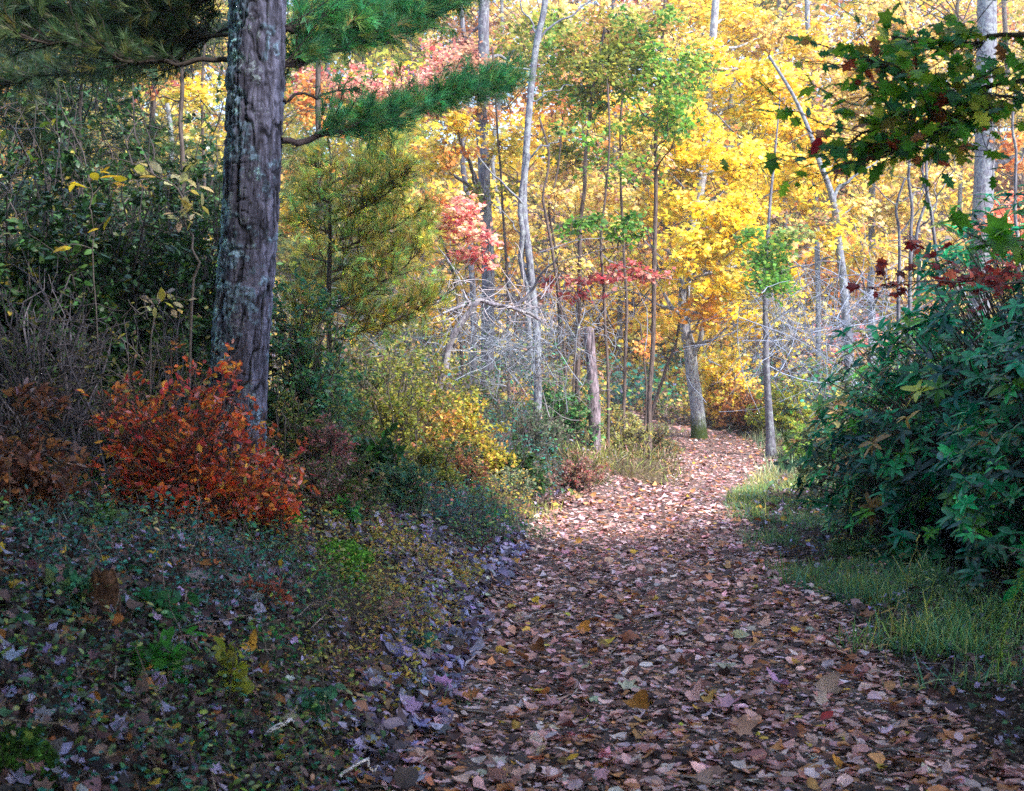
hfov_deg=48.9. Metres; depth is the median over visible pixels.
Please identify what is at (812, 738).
fallen leaf
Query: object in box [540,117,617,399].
sapling
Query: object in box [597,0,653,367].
distant tree
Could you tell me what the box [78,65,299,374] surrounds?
laurel bush
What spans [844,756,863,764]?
fallen leaf
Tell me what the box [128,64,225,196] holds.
sapling
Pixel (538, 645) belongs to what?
fallen leaf
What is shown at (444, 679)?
fallen leaf
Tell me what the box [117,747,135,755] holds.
fallen leaf
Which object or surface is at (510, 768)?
fallen leaf
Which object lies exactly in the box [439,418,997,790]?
path
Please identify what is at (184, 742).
fallen leaf
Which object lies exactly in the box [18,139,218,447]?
laurel bush
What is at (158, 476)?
red shrub
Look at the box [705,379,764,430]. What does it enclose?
bush
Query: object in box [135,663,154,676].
fallen leaf
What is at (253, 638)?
fallen leaf
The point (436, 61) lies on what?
thin tree
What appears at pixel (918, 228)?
sapling
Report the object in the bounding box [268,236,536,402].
bare thicket
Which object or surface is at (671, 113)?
sapling
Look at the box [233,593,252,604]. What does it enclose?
fallen leaf
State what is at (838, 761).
fallen leaf
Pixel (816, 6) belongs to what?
distant woods
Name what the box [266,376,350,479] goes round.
bush
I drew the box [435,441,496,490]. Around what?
bush
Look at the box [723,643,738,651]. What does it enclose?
fallen leaf
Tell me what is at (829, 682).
fallen leaf
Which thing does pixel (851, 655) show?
fallen leaf
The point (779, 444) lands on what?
bush
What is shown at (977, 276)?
red maple branch
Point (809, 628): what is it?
fallen leaf
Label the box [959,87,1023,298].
sapling
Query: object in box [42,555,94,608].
seedling
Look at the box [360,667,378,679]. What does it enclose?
fallen leaf
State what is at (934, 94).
oak tree
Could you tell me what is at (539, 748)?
fallen leaf
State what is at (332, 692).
seedling
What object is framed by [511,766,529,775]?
fallen leaf
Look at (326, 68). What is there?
distant tree
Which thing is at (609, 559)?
fallen leaf
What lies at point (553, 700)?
fallen leaf
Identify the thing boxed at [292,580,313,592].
fallen leaf
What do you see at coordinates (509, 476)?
bush
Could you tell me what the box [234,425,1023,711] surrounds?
grass
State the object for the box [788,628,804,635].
fallen leaf
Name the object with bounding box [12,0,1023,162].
sky
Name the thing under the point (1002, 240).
maple seedling
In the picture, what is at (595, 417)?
tree snag
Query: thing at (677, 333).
sapling
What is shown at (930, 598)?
grass stalk
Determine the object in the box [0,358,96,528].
brown shrub
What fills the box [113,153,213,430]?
pale leaved shoot
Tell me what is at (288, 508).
red shrub
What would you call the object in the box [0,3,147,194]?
sapling
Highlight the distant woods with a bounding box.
[0,0,1023,385]
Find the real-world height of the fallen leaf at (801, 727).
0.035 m
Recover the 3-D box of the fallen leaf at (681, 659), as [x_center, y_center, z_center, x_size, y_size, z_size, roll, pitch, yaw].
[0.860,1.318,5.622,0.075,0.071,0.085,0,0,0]
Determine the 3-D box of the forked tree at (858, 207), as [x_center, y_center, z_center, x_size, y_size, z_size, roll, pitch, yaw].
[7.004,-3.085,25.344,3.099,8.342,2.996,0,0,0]
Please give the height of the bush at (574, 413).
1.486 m
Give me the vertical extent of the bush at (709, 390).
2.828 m
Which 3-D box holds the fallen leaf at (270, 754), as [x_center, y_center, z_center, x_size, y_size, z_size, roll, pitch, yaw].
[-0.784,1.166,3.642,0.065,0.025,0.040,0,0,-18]
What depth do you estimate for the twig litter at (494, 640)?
5.01 m
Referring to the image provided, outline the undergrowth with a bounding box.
[0,286,1007,790]
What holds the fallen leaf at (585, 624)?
on the path
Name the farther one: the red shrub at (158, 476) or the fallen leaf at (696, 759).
the red shrub at (158, 476)
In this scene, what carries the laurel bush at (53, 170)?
on the ground at (72, 767)
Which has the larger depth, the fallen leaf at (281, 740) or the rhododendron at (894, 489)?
the rhododendron at (894, 489)
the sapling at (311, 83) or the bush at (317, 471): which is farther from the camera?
the sapling at (311, 83)
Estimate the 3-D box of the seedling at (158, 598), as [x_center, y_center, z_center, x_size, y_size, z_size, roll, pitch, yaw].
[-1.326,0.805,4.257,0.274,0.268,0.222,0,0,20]
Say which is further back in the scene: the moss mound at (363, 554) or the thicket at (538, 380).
the thicket at (538, 380)
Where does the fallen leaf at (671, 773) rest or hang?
on the path
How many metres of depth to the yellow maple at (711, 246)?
24.37 m
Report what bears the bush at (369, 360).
on the ground at (72, 767)
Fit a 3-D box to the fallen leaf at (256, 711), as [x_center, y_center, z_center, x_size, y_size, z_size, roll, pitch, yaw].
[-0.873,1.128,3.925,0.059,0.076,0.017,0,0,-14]
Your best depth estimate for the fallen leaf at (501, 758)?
4.21 m
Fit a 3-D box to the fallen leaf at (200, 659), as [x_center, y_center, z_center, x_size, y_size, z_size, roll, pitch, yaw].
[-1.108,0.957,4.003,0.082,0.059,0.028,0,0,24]
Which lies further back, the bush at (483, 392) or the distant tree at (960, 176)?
the distant tree at (960, 176)
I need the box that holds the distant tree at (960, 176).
[919,0,976,298]
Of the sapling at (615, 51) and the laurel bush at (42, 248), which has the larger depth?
the sapling at (615, 51)
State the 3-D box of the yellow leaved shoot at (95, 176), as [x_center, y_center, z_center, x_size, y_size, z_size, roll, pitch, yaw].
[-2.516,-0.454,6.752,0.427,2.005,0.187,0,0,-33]
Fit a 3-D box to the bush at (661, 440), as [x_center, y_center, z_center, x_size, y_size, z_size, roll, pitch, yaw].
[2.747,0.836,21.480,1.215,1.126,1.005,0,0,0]
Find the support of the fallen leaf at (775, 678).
on the path
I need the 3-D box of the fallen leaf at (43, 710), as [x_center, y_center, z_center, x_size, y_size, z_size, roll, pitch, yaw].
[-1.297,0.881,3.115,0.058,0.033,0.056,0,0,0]
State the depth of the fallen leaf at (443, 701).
4.83 m
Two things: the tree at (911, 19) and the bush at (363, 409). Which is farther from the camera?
the tree at (911, 19)
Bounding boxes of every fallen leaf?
[33,705,56,721]
[58,629,66,639]
[89,690,100,702]
[104,746,116,759]
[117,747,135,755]
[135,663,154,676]
[148,754,165,766]
[156,679,170,693]
[177,740,195,750]
[179,775,202,781]
[192,656,206,672]
[205,710,222,720]
[217,747,225,759]
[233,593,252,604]
[242,629,256,651]
[248,660,269,677]
[253,709,269,726]
[262,751,278,758]
[271,734,284,744]
[280,712,299,719]
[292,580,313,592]
[355,767,364,778]
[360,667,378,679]
[364,733,380,743]
[380,594,403,615]
[394,641,403,661]
[404,696,423,715]
[413,718,430,728]
[432,729,442,735]
[433,674,452,687]
[436,697,453,705]
[440,711,453,724]
[462,687,479,700]
[492,756,507,763]
[501,763,516,773]
[505,660,513,665]
[511,720,525,728]
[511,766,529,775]
[513,611,522,620]
[527,637,544,650]
[530,596,538,602]
[534,744,544,753]
[540,694,561,705]
[544,595,556,600]
[548,757,567,764]
[555,547,568,553]
[565,753,578,760]
[574,536,583,542]
[576,620,590,631]
[581,696,598,704]
[597,639,608,646]
[605,556,613,562]
[617,678,639,691]
[620,630,640,643]
[620,655,640,667]
[623,689,649,709]
[628,616,642,622]
[635,741,649,752]
[664,770,679,776]
[677,654,690,665]
[684,679,700,700]
[686,714,694,719]
[687,750,700,762]
[701,689,713,702]
[715,662,736,667]
[717,692,739,706]
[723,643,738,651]
[727,721,737,728]
[728,714,760,735]
[732,630,750,637]
[732,747,742,752]
[744,626,755,630]
[746,713,761,723]
[754,632,768,637]
[766,667,789,684]
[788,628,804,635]
[791,626,801,631]
[791,657,799,663]
[796,723,806,733]
[805,627,814,632]
[806,732,817,745]
[812,689,828,705]
[812,690,832,698]
[813,672,841,693]
[820,711,832,720]
[832,753,847,767]
[836,662,857,675]
[844,652,856,660]
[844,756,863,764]
[850,598,862,604]
[857,607,876,616]
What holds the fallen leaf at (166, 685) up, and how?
on the ground at (72, 767)
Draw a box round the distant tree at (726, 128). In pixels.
[712,39,756,330]
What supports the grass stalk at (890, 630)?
on the ground at (72, 767)
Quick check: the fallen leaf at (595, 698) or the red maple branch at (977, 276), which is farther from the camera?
the red maple branch at (977, 276)
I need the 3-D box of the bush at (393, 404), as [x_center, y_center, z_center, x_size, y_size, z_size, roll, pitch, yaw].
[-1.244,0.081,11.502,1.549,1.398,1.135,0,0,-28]
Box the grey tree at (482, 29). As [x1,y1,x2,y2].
[416,0,549,398]
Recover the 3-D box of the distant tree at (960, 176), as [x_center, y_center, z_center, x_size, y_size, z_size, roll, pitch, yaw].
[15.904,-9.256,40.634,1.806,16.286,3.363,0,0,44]
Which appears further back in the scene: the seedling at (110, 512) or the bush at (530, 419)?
the bush at (530, 419)
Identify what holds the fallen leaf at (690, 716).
on the path
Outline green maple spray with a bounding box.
[977,536,1023,574]
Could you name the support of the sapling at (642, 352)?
on the ground at (72, 767)
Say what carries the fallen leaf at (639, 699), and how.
on the path
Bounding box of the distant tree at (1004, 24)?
[991,0,1023,310]
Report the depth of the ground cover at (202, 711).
4.02 m
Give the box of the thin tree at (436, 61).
[385,10,477,388]
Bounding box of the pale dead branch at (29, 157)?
[0,122,58,199]
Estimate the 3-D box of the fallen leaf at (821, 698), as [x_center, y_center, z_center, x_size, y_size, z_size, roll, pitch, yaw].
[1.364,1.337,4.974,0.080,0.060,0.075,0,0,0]
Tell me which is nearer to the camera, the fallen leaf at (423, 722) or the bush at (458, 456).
the fallen leaf at (423, 722)
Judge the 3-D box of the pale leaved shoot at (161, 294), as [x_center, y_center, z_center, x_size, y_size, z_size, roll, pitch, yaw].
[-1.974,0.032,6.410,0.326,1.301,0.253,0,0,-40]
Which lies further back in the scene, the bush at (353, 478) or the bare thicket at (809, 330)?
the bare thicket at (809, 330)
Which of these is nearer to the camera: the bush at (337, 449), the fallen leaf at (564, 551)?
the bush at (337, 449)
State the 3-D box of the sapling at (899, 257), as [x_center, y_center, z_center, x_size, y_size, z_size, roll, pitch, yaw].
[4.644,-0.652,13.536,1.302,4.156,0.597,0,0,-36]
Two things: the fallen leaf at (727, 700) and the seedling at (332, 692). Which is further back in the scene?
the fallen leaf at (727, 700)
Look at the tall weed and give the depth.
5.28 m
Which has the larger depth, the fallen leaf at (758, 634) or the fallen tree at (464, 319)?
the fallen tree at (464, 319)
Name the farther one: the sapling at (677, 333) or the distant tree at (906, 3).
the distant tree at (906, 3)
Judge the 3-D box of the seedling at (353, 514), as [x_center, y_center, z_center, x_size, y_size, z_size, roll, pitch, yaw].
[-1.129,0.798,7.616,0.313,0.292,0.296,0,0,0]
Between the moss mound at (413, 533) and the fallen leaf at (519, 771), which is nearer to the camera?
the fallen leaf at (519, 771)
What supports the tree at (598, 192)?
on the ground at (72, 767)
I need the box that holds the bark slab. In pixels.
[86,566,120,622]
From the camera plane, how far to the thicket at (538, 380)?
15.61 m
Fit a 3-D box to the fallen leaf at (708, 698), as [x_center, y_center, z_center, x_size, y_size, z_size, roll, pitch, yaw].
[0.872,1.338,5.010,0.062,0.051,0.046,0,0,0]
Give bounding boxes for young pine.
[276,103,470,394]
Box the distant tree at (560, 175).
[531,0,607,344]
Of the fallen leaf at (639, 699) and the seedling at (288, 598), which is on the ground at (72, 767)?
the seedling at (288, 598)
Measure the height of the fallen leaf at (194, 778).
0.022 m
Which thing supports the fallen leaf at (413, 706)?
on the ground at (72, 767)
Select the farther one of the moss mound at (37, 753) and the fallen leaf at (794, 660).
the fallen leaf at (794, 660)
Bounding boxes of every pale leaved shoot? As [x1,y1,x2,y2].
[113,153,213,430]
[139,287,199,428]
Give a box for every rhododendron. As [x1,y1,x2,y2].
[773,305,983,506]
[789,184,1023,578]
[920,314,1023,601]
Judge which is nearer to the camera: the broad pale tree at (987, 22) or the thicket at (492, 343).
the thicket at (492, 343)
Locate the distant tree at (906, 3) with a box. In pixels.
[871,0,930,299]
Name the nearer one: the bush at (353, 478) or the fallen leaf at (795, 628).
the fallen leaf at (795, 628)
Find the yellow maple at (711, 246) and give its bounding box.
[589,0,857,438]
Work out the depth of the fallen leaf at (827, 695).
5.09 m
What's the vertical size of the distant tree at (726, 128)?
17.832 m
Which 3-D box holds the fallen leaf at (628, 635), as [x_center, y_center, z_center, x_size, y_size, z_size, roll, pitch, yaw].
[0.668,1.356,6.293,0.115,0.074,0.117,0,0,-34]
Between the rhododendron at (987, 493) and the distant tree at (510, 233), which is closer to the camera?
the rhododendron at (987, 493)
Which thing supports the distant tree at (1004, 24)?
on the ground at (72, 767)
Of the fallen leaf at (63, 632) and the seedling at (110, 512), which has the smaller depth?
the fallen leaf at (63, 632)
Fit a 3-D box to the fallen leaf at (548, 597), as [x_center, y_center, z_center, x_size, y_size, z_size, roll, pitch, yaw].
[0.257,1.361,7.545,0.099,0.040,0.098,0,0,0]
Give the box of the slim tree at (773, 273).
[732,93,845,456]
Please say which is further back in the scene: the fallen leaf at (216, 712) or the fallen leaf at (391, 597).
the fallen leaf at (391, 597)
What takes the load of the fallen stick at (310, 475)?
on the ground at (72, 767)
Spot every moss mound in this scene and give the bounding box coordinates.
[0,723,62,788]
[285,511,306,530]
[310,538,374,568]
[336,565,373,588]
[403,529,422,542]
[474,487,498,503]
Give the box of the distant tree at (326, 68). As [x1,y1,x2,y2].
[209,37,336,311]
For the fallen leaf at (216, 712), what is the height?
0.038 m
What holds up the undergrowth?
on the ground at (72, 767)
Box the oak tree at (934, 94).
[716,0,1023,214]
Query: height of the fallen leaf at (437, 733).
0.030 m
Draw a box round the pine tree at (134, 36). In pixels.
[0,0,540,505]
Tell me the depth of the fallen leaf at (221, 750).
3.47 m
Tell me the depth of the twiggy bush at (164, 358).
7.34 m
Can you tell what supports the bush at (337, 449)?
on the ground at (72, 767)
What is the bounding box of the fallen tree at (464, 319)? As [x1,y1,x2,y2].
[433,246,569,388]
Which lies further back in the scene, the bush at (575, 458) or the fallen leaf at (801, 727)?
the bush at (575, 458)
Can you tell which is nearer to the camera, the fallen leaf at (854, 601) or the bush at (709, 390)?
the fallen leaf at (854, 601)
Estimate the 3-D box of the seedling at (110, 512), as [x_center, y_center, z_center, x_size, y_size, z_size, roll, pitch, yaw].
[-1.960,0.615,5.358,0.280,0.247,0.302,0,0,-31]
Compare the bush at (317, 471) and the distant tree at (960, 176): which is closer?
the bush at (317, 471)
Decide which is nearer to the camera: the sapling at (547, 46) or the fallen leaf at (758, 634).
the fallen leaf at (758, 634)
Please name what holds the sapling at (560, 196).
on the ground at (72, 767)
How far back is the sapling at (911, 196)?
12.99 m
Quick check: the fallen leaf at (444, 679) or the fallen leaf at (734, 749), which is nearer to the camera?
the fallen leaf at (734, 749)
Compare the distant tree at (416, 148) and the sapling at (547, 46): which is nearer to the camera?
the sapling at (547, 46)
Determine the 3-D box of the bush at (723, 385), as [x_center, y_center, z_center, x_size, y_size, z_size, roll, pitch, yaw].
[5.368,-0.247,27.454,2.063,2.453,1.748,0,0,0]
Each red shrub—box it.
[66,338,284,542]
[203,428,319,552]
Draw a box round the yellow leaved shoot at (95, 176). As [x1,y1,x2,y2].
[53,157,126,484]
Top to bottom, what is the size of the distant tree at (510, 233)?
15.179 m
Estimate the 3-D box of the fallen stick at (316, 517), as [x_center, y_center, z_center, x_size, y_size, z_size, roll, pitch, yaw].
[-1.267,0.781,7.151,0.062,0.186,0.563,0,0,-24]
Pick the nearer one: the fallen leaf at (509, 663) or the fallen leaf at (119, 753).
the fallen leaf at (119, 753)
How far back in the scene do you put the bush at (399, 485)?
8.95 m
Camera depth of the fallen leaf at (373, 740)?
4.17 m
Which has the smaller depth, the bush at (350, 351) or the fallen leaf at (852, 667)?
the fallen leaf at (852, 667)
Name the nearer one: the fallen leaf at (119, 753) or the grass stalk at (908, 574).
the fallen leaf at (119, 753)
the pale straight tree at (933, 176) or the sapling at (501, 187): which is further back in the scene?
the pale straight tree at (933, 176)
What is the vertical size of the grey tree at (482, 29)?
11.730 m
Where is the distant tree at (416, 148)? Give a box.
[381,43,425,343]
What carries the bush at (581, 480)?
on the ground at (72, 767)
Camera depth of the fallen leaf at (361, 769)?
3.84 m
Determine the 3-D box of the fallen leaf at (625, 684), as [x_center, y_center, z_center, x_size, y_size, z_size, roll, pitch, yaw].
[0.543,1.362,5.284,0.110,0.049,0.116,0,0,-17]
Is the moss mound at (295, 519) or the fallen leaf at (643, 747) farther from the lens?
the moss mound at (295, 519)
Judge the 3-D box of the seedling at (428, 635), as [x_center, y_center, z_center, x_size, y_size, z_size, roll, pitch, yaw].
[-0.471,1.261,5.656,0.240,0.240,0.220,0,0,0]
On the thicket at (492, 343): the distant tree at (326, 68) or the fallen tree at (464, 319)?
the fallen tree at (464, 319)
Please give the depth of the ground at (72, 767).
4.92 m
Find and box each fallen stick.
[264,705,297,738]
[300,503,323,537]
[304,461,324,532]
[339,748,378,777]
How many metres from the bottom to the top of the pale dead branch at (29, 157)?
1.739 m
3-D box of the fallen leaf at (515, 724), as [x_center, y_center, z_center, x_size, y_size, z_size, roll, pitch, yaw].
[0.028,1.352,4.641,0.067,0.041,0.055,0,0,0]
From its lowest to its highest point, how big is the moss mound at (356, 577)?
0.139 m
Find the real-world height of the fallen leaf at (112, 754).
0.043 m
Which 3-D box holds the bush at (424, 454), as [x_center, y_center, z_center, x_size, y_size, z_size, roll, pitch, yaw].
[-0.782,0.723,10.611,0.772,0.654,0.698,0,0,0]
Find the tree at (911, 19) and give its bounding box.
[759,0,975,391]
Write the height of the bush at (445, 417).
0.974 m
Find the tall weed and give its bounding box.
[992,568,1023,683]
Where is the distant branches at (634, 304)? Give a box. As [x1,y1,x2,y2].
[0,0,1023,392]
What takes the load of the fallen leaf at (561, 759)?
on the path
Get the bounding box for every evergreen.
[0,20,178,245]
[56,9,228,255]
[273,11,418,373]
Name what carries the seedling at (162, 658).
on the ground at (72, 767)
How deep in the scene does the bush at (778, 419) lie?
25.29 m
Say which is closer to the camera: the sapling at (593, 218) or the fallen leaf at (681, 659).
the fallen leaf at (681, 659)
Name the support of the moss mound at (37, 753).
on the ground at (72, 767)
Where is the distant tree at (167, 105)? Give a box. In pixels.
[146,70,191,186]
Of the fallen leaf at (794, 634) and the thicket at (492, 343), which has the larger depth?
the thicket at (492, 343)
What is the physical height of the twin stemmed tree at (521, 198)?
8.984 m
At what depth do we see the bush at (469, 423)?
12.98 m
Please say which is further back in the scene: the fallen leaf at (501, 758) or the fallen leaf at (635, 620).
the fallen leaf at (635, 620)
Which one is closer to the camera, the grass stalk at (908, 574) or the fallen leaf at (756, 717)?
the fallen leaf at (756, 717)
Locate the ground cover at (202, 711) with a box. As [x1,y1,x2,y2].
[0,345,1023,790]
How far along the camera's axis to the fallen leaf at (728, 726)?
4.55 m
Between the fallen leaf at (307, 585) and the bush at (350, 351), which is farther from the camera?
the bush at (350, 351)
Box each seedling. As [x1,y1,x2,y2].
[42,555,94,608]
[78,499,128,534]
[119,623,208,683]
[123,574,206,627]
[206,636,255,708]
[238,566,293,611]
[287,677,346,734]
[332,493,366,523]
[395,623,441,659]
[935,205,1023,266]
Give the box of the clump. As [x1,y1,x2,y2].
[591,437,691,485]
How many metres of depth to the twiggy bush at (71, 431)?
6.53 m
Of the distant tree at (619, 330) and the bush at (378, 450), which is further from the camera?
the distant tree at (619, 330)
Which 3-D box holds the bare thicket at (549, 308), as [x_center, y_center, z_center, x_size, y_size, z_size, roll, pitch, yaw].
[0.168,-1.877,20.521,6.580,3.512,7.391,0,0,0]
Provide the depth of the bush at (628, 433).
18.89 m
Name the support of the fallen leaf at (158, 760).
on the ground at (72, 767)
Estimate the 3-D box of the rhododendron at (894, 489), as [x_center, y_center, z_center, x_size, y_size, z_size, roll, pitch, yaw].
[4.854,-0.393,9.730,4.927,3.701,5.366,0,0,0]
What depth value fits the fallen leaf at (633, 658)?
5.75 m
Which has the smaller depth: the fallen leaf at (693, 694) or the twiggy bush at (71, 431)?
the fallen leaf at (693, 694)
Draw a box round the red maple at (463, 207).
[279,157,503,407]
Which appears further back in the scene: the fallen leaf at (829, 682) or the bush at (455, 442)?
the bush at (455, 442)
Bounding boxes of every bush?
[0,46,157,309]
[0,148,166,455]
[0,245,180,489]
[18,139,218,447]
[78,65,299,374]
[82,300,210,468]
[102,157,324,434]
[266,255,378,455]
[266,311,394,459]
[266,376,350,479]
[279,302,454,439]
[282,447,360,522]
[286,411,371,486]
[307,449,392,519]
[332,348,383,390]
[340,335,474,454]
[348,422,411,486]
[369,454,444,520]
[370,313,497,433]
[397,439,465,495]
[406,390,462,453]
[430,436,488,471]
[434,390,520,480]
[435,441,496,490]
[452,348,532,433]
[482,433,554,501]
[488,466,540,508]
[496,389,582,464]
[528,355,610,445]
[546,449,610,493]
[547,439,615,486]
[601,404,653,458]
[634,410,685,461]
[689,319,742,420]
[697,336,774,426]
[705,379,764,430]
[744,373,815,434]
[778,418,833,445]
[782,420,813,468]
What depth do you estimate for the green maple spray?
5.12 m
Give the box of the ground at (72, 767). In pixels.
[0,121,1023,790]
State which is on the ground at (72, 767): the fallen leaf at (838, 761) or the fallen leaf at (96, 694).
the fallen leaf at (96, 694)
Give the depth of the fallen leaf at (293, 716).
3.98 m
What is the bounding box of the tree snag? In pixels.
[584,327,600,455]
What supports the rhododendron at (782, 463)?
on the ground at (72, 767)
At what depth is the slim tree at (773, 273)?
21.34 m
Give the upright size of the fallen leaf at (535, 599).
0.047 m
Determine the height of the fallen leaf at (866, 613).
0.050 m
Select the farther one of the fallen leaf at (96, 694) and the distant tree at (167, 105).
the distant tree at (167, 105)
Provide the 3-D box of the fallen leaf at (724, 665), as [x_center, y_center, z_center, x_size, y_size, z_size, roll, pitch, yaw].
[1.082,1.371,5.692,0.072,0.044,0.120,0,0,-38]
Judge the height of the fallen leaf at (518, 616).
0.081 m
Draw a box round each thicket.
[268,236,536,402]
[346,204,704,383]
[401,259,633,418]
[456,324,621,435]
[675,220,968,428]
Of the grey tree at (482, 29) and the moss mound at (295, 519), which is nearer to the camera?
the moss mound at (295, 519)
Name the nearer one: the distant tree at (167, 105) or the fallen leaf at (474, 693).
the fallen leaf at (474, 693)
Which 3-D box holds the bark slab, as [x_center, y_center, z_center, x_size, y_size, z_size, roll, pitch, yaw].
[-1.462,0.708,4.001,0.126,0.196,0.052,0,0,0]
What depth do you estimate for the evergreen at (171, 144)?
15.82 m
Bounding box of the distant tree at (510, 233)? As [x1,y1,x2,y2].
[473,0,545,365]
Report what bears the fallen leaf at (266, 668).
on the fallen leaf
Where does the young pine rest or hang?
on the ground at (72, 767)
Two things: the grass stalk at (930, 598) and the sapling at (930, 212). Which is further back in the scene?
the sapling at (930, 212)
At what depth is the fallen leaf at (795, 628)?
6.51 m
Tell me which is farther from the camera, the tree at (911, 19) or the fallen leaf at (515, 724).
the tree at (911, 19)
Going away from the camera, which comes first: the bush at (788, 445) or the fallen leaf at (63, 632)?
the fallen leaf at (63, 632)
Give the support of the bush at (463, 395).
on the ground at (72, 767)
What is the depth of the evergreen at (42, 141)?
12.07 m
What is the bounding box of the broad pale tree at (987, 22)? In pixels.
[924,0,1023,348]
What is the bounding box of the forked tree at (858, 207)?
[768,55,893,419]
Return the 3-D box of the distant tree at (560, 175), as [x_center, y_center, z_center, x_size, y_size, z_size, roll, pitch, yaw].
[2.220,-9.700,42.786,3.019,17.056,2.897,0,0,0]
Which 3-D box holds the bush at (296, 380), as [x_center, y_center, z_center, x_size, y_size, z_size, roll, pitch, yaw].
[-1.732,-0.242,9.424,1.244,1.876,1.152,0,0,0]
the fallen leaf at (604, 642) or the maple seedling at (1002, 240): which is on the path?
the fallen leaf at (604, 642)
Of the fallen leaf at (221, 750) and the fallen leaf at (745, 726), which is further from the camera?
the fallen leaf at (745, 726)
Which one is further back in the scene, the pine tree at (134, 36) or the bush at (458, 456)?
the bush at (458, 456)
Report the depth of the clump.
17.15 m
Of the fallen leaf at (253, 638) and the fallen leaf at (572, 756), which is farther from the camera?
the fallen leaf at (253, 638)
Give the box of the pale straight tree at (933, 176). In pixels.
[819,29,970,387]
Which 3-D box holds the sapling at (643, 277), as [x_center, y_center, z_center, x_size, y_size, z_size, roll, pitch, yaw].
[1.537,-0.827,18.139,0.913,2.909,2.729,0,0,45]
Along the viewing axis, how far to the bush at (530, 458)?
13.09 m
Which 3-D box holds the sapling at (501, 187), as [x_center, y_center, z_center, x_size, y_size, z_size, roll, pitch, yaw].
[-1.708,-3.182,22.341,1.703,7.394,5.194,0,0,-42]
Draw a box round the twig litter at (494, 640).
[0,422,1023,790]
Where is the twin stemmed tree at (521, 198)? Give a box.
[476,0,591,436]
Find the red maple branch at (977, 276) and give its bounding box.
[846,234,1023,312]
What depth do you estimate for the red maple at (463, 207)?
15.94 m
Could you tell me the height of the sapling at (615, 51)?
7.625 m
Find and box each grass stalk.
[873,595,902,665]
[900,532,921,617]
[922,574,936,622]
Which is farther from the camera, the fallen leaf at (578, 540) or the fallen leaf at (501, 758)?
the fallen leaf at (578, 540)
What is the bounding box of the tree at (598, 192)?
[558,0,811,377]
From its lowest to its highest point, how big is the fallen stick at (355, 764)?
0.118 m
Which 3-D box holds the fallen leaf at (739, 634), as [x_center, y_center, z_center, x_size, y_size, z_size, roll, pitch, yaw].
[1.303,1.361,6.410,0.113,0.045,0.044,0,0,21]
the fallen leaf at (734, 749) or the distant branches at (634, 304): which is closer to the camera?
the fallen leaf at (734, 749)
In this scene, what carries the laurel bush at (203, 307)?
on the ground at (72, 767)
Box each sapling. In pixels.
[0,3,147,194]
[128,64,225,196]
[170,44,391,257]
[341,37,537,405]
[527,117,596,391]
[531,1,675,416]
[531,6,723,427]
[538,257,676,409]
[540,84,664,453]
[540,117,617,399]
[568,0,707,459]
[630,304,685,418]
[632,323,666,456]
[844,178,934,403]
[856,99,945,398]
[865,139,959,400]
[879,106,955,354]
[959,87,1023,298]
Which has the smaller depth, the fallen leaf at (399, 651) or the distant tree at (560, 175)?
the fallen leaf at (399, 651)
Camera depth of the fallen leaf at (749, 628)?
6.59 m
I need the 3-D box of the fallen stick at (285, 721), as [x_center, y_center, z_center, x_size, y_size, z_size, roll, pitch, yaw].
[-0.759,1.115,3.862,0.103,0.137,0.277,0,0,16]
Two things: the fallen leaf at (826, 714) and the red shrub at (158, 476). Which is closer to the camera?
the fallen leaf at (826, 714)
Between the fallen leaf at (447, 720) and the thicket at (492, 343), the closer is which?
the fallen leaf at (447, 720)

